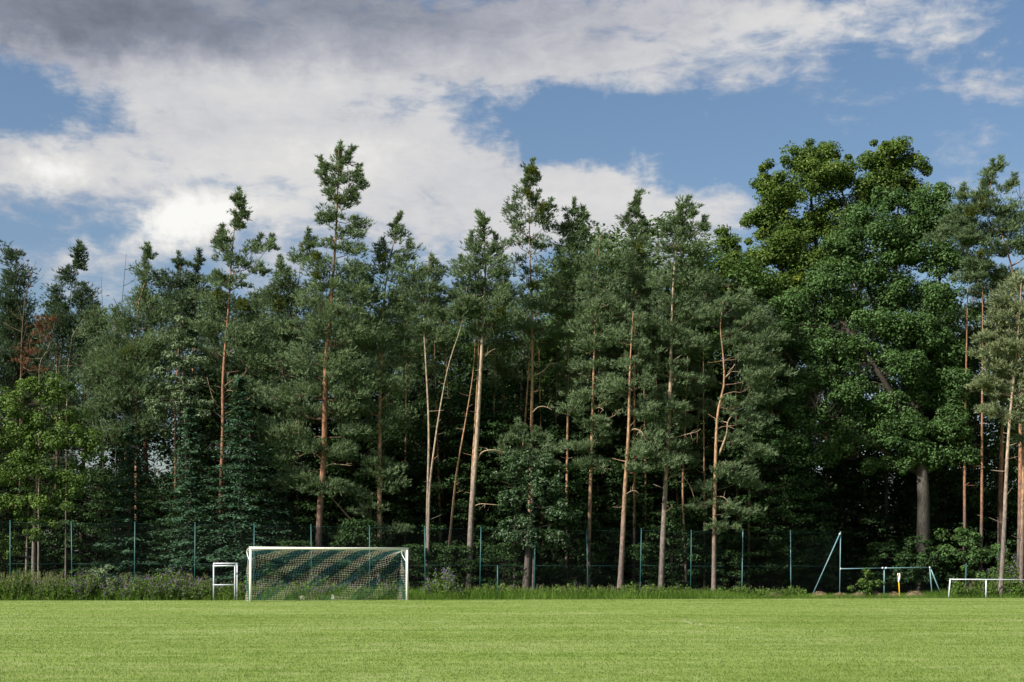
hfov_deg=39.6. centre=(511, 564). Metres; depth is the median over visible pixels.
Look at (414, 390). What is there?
pine tree
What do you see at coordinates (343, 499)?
understory tree
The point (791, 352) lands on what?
pine tree
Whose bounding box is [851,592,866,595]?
clippings heap
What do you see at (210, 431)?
broadleaf tree
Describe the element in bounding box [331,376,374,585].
pine tree
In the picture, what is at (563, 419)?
understory tree
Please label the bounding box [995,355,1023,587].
pine tree
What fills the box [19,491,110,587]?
understory tree
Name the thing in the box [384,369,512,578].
understory tree
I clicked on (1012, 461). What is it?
understory tree
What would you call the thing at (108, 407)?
pine tree
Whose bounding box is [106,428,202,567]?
understory tree
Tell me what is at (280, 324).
pine tree
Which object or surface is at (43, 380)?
pine tree
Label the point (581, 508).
shrub
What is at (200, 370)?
pine tree
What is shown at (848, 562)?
shrub
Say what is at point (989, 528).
understory tree
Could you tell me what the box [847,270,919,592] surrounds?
pine tree
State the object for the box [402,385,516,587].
understory tree
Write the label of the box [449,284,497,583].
pine tree
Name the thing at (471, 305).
pine tree
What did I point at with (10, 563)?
boundary fence
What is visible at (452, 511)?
pine tree
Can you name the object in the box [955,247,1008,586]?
pine tree
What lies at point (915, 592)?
clippings heap
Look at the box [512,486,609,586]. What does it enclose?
understory tree
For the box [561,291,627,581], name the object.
pine tree
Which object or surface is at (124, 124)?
sky
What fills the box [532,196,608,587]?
pine tree
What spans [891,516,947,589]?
understory tree
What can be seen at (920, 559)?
shrub
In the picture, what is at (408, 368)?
pine tree
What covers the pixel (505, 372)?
pine tree
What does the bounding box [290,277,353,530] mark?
pine tree
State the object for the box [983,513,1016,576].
understory tree
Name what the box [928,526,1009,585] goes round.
bush
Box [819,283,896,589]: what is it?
pine tree
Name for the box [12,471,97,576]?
understory tree
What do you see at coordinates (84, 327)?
pine tree
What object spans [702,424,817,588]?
understory tree
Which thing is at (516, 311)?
pine tree
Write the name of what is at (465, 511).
understory tree
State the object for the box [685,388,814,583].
understory tree
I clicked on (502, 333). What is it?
pine tree
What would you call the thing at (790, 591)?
weeds
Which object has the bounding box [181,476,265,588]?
understory tree
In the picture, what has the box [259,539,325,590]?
shrub
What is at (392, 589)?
weeds
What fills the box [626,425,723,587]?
understory tree
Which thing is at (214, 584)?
training frame
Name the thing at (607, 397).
pine tree
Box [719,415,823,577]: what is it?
understory tree
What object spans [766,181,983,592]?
oak tree
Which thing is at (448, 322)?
pine tree
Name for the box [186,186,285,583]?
pine tree
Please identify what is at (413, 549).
shrub
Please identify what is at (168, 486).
understory tree
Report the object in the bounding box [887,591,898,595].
clippings heap
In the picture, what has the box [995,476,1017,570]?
understory tree
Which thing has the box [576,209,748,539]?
broadleaf tree
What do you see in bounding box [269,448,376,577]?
understory tree
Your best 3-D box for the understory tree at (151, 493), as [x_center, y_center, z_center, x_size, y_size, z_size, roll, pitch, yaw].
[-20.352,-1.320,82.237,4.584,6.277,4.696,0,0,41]
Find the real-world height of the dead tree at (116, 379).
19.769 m
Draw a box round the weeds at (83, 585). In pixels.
[42,569,102,599]
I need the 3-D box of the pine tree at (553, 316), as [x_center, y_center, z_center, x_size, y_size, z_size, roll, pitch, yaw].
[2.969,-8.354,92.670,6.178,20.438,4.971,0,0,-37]
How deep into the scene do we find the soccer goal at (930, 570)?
79.39 m
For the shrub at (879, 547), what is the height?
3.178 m
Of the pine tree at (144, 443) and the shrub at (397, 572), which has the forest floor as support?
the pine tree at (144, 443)
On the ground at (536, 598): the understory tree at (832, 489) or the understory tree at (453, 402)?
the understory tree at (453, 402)
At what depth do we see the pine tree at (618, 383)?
75.88 m
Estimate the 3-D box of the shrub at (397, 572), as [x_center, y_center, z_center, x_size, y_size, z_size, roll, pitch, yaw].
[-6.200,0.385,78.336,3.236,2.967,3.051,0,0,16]
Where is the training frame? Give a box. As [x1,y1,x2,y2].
[213,563,237,599]
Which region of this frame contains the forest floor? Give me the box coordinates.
[366,576,936,592]
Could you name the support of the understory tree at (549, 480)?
on the forest floor
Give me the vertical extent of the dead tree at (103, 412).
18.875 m
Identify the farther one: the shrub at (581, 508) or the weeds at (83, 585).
the shrub at (581, 508)
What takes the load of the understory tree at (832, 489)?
on the forest floor
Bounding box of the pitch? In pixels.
[0,598,1023,681]
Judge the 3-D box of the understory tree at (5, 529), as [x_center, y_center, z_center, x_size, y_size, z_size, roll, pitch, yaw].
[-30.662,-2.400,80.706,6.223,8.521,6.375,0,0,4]
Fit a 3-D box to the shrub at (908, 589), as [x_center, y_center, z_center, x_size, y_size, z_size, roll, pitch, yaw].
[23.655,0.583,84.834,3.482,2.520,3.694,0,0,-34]
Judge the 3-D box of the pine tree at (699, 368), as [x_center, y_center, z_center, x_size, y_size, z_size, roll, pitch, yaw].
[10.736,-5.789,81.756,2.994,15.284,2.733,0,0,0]
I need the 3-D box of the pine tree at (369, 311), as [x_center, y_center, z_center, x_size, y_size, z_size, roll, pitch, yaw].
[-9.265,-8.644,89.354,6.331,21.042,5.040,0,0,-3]
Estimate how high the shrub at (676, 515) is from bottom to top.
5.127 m
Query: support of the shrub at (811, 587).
on the ground at (536, 598)
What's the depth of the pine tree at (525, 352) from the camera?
83.78 m
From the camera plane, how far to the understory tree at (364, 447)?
82.48 m
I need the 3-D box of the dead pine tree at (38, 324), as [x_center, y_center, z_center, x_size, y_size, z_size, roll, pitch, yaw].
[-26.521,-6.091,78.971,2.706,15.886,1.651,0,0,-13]
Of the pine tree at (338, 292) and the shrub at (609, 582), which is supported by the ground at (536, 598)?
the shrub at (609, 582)
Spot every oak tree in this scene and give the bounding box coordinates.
[490,448,582,589]
[702,135,933,591]
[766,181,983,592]
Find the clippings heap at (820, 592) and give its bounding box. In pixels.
[809,591,826,596]
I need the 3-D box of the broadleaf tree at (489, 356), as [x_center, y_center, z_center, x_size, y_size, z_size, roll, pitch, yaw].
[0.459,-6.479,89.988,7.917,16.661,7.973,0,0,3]
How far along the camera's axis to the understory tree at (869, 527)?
86.18 m
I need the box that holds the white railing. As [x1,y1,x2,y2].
[948,579,1023,597]
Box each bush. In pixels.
[418,567,462,597]
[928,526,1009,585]
[984,547,1019,588]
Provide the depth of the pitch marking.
37.95 m
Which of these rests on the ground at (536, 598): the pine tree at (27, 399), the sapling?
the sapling
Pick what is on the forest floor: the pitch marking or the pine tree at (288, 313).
the pine tree at (288, 313)
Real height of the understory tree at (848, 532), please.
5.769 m
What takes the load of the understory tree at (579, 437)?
on the ground at (536, 598)
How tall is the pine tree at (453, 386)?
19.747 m
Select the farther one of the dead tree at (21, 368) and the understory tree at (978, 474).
the understory tree at (978, 474)
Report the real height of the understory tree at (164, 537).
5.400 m
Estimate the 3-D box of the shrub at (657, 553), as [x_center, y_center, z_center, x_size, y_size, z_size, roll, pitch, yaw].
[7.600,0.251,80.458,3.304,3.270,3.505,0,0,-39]
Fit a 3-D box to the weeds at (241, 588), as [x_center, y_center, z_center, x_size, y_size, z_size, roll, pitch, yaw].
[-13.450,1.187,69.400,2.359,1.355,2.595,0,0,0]
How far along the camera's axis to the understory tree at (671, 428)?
89.26 m
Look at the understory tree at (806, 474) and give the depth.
81.31 m
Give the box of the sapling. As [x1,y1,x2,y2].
[847,568,885,595]
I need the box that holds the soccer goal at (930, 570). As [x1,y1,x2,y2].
[840,567,939,593]
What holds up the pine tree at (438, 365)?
on the ground at (536, 598)
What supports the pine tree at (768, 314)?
on the ground at (536, 598)
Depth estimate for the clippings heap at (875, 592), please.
75.22 m
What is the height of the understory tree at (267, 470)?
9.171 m
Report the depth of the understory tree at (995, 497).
85.17 m
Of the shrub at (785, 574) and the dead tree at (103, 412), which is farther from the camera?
the dead tree at (103, 412)
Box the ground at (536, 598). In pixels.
[2,573,1023,600]
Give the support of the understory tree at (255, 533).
on the ground at (536, 598)
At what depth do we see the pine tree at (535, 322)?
79.34 m
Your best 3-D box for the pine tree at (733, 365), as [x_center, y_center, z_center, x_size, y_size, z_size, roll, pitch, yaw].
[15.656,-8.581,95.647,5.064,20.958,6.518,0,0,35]
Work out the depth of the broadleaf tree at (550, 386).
91.11 m
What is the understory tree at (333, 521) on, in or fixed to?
on the forest floor
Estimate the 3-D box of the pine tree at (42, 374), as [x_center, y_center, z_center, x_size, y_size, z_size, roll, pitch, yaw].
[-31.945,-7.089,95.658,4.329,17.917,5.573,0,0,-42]
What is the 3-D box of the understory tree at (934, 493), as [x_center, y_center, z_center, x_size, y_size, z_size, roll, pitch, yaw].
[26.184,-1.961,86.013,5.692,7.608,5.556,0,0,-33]
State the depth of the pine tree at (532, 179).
77.89 m
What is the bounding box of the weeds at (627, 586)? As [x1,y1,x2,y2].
[464,579,666,597]
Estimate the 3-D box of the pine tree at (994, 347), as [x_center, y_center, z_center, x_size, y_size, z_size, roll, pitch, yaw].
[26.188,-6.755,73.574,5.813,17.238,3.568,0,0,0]
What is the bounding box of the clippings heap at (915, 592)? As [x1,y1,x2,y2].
[905,589,924,596]
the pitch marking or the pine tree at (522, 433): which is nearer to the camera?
the pitch marking
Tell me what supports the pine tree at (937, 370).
on the forest floor
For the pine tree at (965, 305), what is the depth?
95.20 m
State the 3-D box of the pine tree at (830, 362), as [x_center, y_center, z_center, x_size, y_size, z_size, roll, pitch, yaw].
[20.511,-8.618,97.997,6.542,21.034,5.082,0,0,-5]
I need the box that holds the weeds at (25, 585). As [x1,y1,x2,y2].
[0,564,67,599]
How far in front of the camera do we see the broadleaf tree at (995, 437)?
86.46 m
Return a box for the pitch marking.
[681,619,1013,634]
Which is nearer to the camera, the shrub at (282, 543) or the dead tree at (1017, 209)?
the shrub at (282, 543)
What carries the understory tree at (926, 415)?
on the forest floor
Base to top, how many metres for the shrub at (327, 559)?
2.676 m
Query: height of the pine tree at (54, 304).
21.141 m
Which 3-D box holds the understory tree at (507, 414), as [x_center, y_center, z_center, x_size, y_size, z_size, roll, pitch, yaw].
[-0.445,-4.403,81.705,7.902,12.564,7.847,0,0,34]
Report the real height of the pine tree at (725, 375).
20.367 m
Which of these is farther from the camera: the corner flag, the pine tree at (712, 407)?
the pine tree at (712, 407)
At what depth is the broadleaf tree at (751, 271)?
83.94 m
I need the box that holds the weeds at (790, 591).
[664,582,806,595]
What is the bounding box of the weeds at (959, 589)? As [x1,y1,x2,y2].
[947,576,1023,596]
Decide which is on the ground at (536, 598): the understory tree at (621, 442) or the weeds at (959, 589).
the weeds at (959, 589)
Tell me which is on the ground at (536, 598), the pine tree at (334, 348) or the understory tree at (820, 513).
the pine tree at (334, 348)
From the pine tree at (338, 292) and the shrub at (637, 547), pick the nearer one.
the shrub at (637, 547)
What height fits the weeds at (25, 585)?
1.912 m
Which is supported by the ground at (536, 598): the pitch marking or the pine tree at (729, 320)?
the pine tree at (729, 320)
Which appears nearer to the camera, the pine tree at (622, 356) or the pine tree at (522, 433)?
the pine tree at (522, 433)
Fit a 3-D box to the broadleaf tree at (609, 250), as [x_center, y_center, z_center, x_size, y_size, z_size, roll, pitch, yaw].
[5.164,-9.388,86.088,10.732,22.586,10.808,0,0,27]
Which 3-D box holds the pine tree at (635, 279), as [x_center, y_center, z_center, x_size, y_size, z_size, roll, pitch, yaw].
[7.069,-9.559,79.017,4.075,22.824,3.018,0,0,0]
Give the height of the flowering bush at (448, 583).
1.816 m
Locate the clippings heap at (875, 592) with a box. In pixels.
[869,590,882,595]
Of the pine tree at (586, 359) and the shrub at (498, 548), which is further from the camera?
the pine tree at (586, 359)
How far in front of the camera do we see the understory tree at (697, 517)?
82.85 m
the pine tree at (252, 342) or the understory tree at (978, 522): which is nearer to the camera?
the pine tree at (252, 342)
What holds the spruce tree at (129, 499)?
on the ground at (536, 598)
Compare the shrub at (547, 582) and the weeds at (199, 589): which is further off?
the shrub at (547, 582)
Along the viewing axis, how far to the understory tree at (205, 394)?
85.12 m
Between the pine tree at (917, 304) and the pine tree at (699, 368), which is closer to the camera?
the pine tree at (699, 368)
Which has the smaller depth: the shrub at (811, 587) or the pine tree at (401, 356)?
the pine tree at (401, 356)
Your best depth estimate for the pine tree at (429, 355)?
90.34 m
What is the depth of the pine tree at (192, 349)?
92.42 m
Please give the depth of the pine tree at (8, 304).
85.56 m
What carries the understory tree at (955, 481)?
on the forest floor
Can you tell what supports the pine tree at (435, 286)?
on the ground at (536, 598)
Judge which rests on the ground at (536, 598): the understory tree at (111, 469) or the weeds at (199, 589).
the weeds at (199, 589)
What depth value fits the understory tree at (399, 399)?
81.06 m
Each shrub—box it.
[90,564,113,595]
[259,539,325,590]
[294,551,354,587]
[329,518,392,588]
[372,545,423,585]
[382,544,437,590]
[412,540,479,587]
[431,545,483,589]
[473,548,521,587]
[476,542,531,589]
[531,549,575,590]
[538,502,609,588]
[574,548,625,589]
[608,544,658,589]
[624,541,673,588]
[643,507,706,587]
[680,542,725,590]
[701,534,752,590]
[726,534,782,592]
[746,540,798,590]
[774,550,828,593]
[792,535,843,591]
[824,552,878,592]
[856,541,906,591]
[879,535,952,590]
[882,553,915,592]
[910,546,963,590]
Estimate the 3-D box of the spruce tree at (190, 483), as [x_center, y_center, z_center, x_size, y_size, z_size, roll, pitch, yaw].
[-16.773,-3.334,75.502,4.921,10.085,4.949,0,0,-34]
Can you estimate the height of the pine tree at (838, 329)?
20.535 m
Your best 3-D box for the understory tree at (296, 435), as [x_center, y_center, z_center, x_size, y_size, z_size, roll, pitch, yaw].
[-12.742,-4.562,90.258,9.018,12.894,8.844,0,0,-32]
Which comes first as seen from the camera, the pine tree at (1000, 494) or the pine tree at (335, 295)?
the pine tree at (1000, 494)
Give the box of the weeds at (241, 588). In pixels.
[215,575,259,599]
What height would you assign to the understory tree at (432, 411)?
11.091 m
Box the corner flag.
[897,573,900,596]
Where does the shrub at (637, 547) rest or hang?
on the ground at (536, 598)
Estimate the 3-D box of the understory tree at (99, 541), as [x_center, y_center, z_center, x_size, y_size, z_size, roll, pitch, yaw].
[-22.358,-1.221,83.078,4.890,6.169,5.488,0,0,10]
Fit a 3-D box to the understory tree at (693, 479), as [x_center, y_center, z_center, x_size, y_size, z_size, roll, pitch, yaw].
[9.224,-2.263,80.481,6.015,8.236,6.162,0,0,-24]
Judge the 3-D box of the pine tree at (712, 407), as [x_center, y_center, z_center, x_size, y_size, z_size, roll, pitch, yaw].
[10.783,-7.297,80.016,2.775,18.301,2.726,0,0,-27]
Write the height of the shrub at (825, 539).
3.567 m
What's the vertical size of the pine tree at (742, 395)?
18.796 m
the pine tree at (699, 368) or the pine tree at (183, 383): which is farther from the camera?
the pine tree at (699, 368)
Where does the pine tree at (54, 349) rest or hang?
on the forest floor
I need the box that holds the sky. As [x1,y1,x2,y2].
[0,0,1023,550]
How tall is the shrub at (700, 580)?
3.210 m
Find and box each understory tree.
[0,419,53,580]
[0,420,67,549]
[0,455,83,579]
[0,459,25,578]
[0,512,37,583]
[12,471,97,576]
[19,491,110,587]
[27,404,150,574]
[46,468,145,583]
[47,464,166,582]
[84,492,172,583]
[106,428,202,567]
[121,488,188,579]
[144,466,234,575]
[149,504,229,586]
[150,364,296,578]
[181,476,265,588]
[222,501,284,589]
[231,435,341,584]
[245,401,348,576]
[267,484,349,575]
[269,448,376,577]
[293,440,406,584]
[293,455,395,586]
[297,429,419,585]
[327,415,425,582]
[341,394,466,576]
[364,403,482,578]
[382,387,503,579]
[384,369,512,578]
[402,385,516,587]
[431,418,527,576]
[434,377,571,584]
[464,401,578,586]
[494,423,586,582]
[509,410,617,586]
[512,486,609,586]
[525,398,637,583]
[549,456,644,589]
[562,409,669,579]
[581,408,701,590]
[594,411,709,584]
[602,393,709,585]
[624,450,725,585]
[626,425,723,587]
[653,459,740,587]
[669,414,774,584]
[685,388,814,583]
[686,425,792,583]
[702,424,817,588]
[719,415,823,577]
[721,445,856,588]
[741,455,841,589]
[765,491,837,586]
[785,501,864,591]
[806,460,897,585]
[816,451,901,588]
[831,402,971,591]
[831,410,943,590]
[842,510,907,591]
[854,470,943,576]
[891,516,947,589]
[900,469,988,590]
[909,438,1008,587]
[931,492,1016,586]
[932,422,1016,586]
[949,486,1017,587]
[950,467,1017,582]
[983,431,1018,488]
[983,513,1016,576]
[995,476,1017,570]
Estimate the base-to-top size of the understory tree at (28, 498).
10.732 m
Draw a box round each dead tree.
[2,252,43,567]
[99,282,111,581]
[112,261,139,584]
[1012,185,1023,300]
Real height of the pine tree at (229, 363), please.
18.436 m
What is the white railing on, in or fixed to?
on the ground at (536, 598)
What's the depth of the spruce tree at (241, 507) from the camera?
74.70 m
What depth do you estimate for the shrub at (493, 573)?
78.78 m
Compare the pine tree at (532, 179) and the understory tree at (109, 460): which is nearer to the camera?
the pine tree at (532, 179)
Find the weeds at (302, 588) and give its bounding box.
[255,573,361,598]
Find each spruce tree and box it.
[69,424,198,588]
[146,407,231,583]
[180,375,297,587]
[246,484,313,586]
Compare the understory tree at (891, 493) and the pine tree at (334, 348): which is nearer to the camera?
the pine tree at (334, 348)
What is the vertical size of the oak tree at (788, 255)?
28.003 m
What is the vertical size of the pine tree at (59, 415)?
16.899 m
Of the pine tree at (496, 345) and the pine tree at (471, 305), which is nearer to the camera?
the pine tree at (471, 305)
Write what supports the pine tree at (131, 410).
on the forest floor
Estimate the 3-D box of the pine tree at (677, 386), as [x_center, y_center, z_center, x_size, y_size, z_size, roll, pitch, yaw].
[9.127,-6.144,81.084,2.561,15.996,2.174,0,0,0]
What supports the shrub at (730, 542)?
on the ground at (536, 598)
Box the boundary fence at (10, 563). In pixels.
[0,520,840,593]
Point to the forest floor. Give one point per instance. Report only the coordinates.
(782, 585)
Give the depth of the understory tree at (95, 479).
80.43 m
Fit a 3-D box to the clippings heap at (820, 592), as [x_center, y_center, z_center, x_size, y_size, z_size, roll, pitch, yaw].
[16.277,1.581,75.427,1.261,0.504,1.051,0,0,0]
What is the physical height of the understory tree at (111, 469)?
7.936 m
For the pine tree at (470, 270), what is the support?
on the ground at (536, 598)
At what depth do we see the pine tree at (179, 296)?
82.76 m
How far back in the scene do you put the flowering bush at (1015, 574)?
76.26 m
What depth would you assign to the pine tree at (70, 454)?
117.84 m
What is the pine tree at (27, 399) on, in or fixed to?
on the forest floor
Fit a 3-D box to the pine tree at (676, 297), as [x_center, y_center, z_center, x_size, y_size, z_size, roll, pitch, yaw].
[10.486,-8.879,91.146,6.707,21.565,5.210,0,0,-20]
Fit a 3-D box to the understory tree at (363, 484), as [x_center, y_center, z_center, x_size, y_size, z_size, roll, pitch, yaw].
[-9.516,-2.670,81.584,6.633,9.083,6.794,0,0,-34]
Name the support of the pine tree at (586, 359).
on the ground at (536, 598)
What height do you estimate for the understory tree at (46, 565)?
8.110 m
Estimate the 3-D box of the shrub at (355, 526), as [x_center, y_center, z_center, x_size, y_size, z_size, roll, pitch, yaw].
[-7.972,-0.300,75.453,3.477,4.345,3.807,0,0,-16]
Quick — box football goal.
[245,547,408,601]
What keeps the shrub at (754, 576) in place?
on the ground at (536, 598)
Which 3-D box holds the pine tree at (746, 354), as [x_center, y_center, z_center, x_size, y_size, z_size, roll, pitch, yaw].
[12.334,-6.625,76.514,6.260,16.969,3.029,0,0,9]
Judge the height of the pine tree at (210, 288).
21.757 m
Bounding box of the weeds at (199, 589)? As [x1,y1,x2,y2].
[101,565,219,599]
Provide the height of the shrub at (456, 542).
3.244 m
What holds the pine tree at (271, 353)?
on the forest floor
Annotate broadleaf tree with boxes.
[194,356,296,525]
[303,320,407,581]
[387,324,500,505]
[470,334,570,501]
[509,350,588,579]
[516,221,680,587]
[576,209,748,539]
[658,247,813,591]
[903,299,1022,583]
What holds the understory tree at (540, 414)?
on the ground at (536, 598)
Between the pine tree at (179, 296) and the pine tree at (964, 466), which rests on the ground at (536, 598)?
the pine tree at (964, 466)
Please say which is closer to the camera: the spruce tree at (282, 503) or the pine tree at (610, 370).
the spruce tree at (282, 503)
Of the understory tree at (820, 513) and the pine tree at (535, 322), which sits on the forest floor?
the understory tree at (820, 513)
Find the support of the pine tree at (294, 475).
on the ground at (536, 598)
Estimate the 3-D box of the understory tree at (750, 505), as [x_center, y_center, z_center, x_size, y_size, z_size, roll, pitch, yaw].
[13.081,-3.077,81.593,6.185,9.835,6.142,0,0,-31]
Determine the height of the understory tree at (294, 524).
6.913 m
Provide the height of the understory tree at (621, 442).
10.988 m
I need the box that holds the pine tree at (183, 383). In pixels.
[144,315,216,579]
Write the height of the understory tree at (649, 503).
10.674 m
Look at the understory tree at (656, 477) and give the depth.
80.90 m
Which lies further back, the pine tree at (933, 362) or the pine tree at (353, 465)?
the pine tree at (933, 362)
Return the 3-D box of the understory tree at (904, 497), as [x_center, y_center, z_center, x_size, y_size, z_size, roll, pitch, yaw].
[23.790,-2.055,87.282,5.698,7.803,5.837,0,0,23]
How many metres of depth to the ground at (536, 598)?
69.06 m
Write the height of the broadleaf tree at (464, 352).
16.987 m
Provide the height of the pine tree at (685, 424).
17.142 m
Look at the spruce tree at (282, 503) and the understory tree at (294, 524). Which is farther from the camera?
the understory tree at (294, 524)
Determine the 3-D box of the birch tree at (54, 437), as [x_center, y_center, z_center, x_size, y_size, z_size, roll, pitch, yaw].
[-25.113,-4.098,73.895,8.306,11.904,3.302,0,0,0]
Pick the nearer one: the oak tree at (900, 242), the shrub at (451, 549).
the shrub at (451, 549)
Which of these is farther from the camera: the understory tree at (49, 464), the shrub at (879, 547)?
the understory tree at (49, 464)
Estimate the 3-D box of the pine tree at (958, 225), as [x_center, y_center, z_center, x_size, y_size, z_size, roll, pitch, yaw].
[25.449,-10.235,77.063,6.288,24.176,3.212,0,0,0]
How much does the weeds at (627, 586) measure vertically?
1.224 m
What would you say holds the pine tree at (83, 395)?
on the forest floor
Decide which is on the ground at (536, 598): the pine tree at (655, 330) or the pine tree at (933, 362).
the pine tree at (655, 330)
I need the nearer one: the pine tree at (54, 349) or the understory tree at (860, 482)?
the pine tree at (54, 349)
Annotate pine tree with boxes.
[0,239,45,552]
[0,313,53,584]
[1,331,63,475]
[5,331,66,443]
[10,313,57,581]
[23,299,94,581]
[30,239,112,580]
[40,292,114,573]
[47,371,79,548]
[58,303,108,582]
[60,431,81,462]
[65,240,187,577]
[73,320,143,581]
[85,313,158,550]
[113,298,184,568]
[138,308,226,558]
[149,247,214,573]
[157,284,233,513]
[185,282,242,587]
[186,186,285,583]
[206,296,274,561]
[234,225,328,577]
[234,299,288,546]
[246,139,396,583]
[259,269,331,577]
[261,316,303,572]
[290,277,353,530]
[307,277,356,427]
[316,331,362,582]
[317,261,393,584]
[329,210,432,585]
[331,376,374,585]
[356,282,436,456]
[384,306,433,581]
[393,277,459,407]
[397,250,458,581]
[417,295,453,571]
[422,316,463,573]
[427,284,484,582]
[436,208,533,587]
[436,293,519,530]
[436,310,471,588]
[446,293,490,574]
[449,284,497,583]
[466,276,524,575]
[477,312,522,573]
[478,291,566,509]
[483,331,525,579]
[494,416,564,587]
[497,156,569,529]
[503,303,535,586]
[511,317,548,586]
[515,293,561,584]
[519,298,580,587]
[530,269,579,587]
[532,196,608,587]
[550,226,636,589]
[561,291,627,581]
[562,310,612,587]
[591,304,688,590]
[595,328,633,587]
[596,255,673,586]
[605,187,671,584]
[627,295,664,586]
[629,194,729,589]
[646,318,667,585]
[649,318,693,582]
[658,262,723,384]
[662,289,713,588]
[675,332,722,587]
[680,271,732,589]
[684,285,798,591]
[696,287,758,584]
[713,307,750,587]
[725,296,766,587]
[729,287,801,525]
[729,312,770,388]
[748,303,794,576]
[758,312,815,430]
[769,309,808,582]
[782,321,842,434]
[799,289,870,591]
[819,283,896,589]
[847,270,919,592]
[878,273,925,588]
[901,278,953,526]
[920,290,976,589]
[922,153,1023,583]
[943,228,986,584]
[954,280,998,489]
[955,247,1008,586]
[963,270,1023,596]
[967,266,1023,578]
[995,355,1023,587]
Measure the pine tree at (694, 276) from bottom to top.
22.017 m
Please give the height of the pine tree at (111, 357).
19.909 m
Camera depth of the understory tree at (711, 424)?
81.09 m
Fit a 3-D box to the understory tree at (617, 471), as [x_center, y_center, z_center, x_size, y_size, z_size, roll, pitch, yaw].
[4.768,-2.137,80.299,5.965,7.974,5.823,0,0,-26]
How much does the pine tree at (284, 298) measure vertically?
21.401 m
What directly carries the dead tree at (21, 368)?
on the forest floor
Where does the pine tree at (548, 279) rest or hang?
on the ground at (536, 598)
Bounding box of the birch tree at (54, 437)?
[0,371,109,580]
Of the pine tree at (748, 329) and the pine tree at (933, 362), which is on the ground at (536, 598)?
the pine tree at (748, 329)
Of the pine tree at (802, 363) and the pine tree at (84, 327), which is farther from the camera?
the pine tree at (802, 363)
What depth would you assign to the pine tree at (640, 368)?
80.01 m
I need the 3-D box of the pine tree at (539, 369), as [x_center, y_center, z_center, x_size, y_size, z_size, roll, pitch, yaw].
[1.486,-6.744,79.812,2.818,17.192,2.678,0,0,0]
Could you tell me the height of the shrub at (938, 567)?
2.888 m
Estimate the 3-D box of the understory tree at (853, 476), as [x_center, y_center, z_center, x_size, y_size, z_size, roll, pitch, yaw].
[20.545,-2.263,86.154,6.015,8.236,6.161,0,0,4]
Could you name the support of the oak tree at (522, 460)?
on the ground at (536, 598)
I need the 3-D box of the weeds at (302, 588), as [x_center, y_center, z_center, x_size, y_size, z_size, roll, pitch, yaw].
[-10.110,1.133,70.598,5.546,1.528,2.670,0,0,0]
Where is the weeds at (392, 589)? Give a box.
[358,580,412,598]
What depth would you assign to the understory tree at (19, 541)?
80.73 m

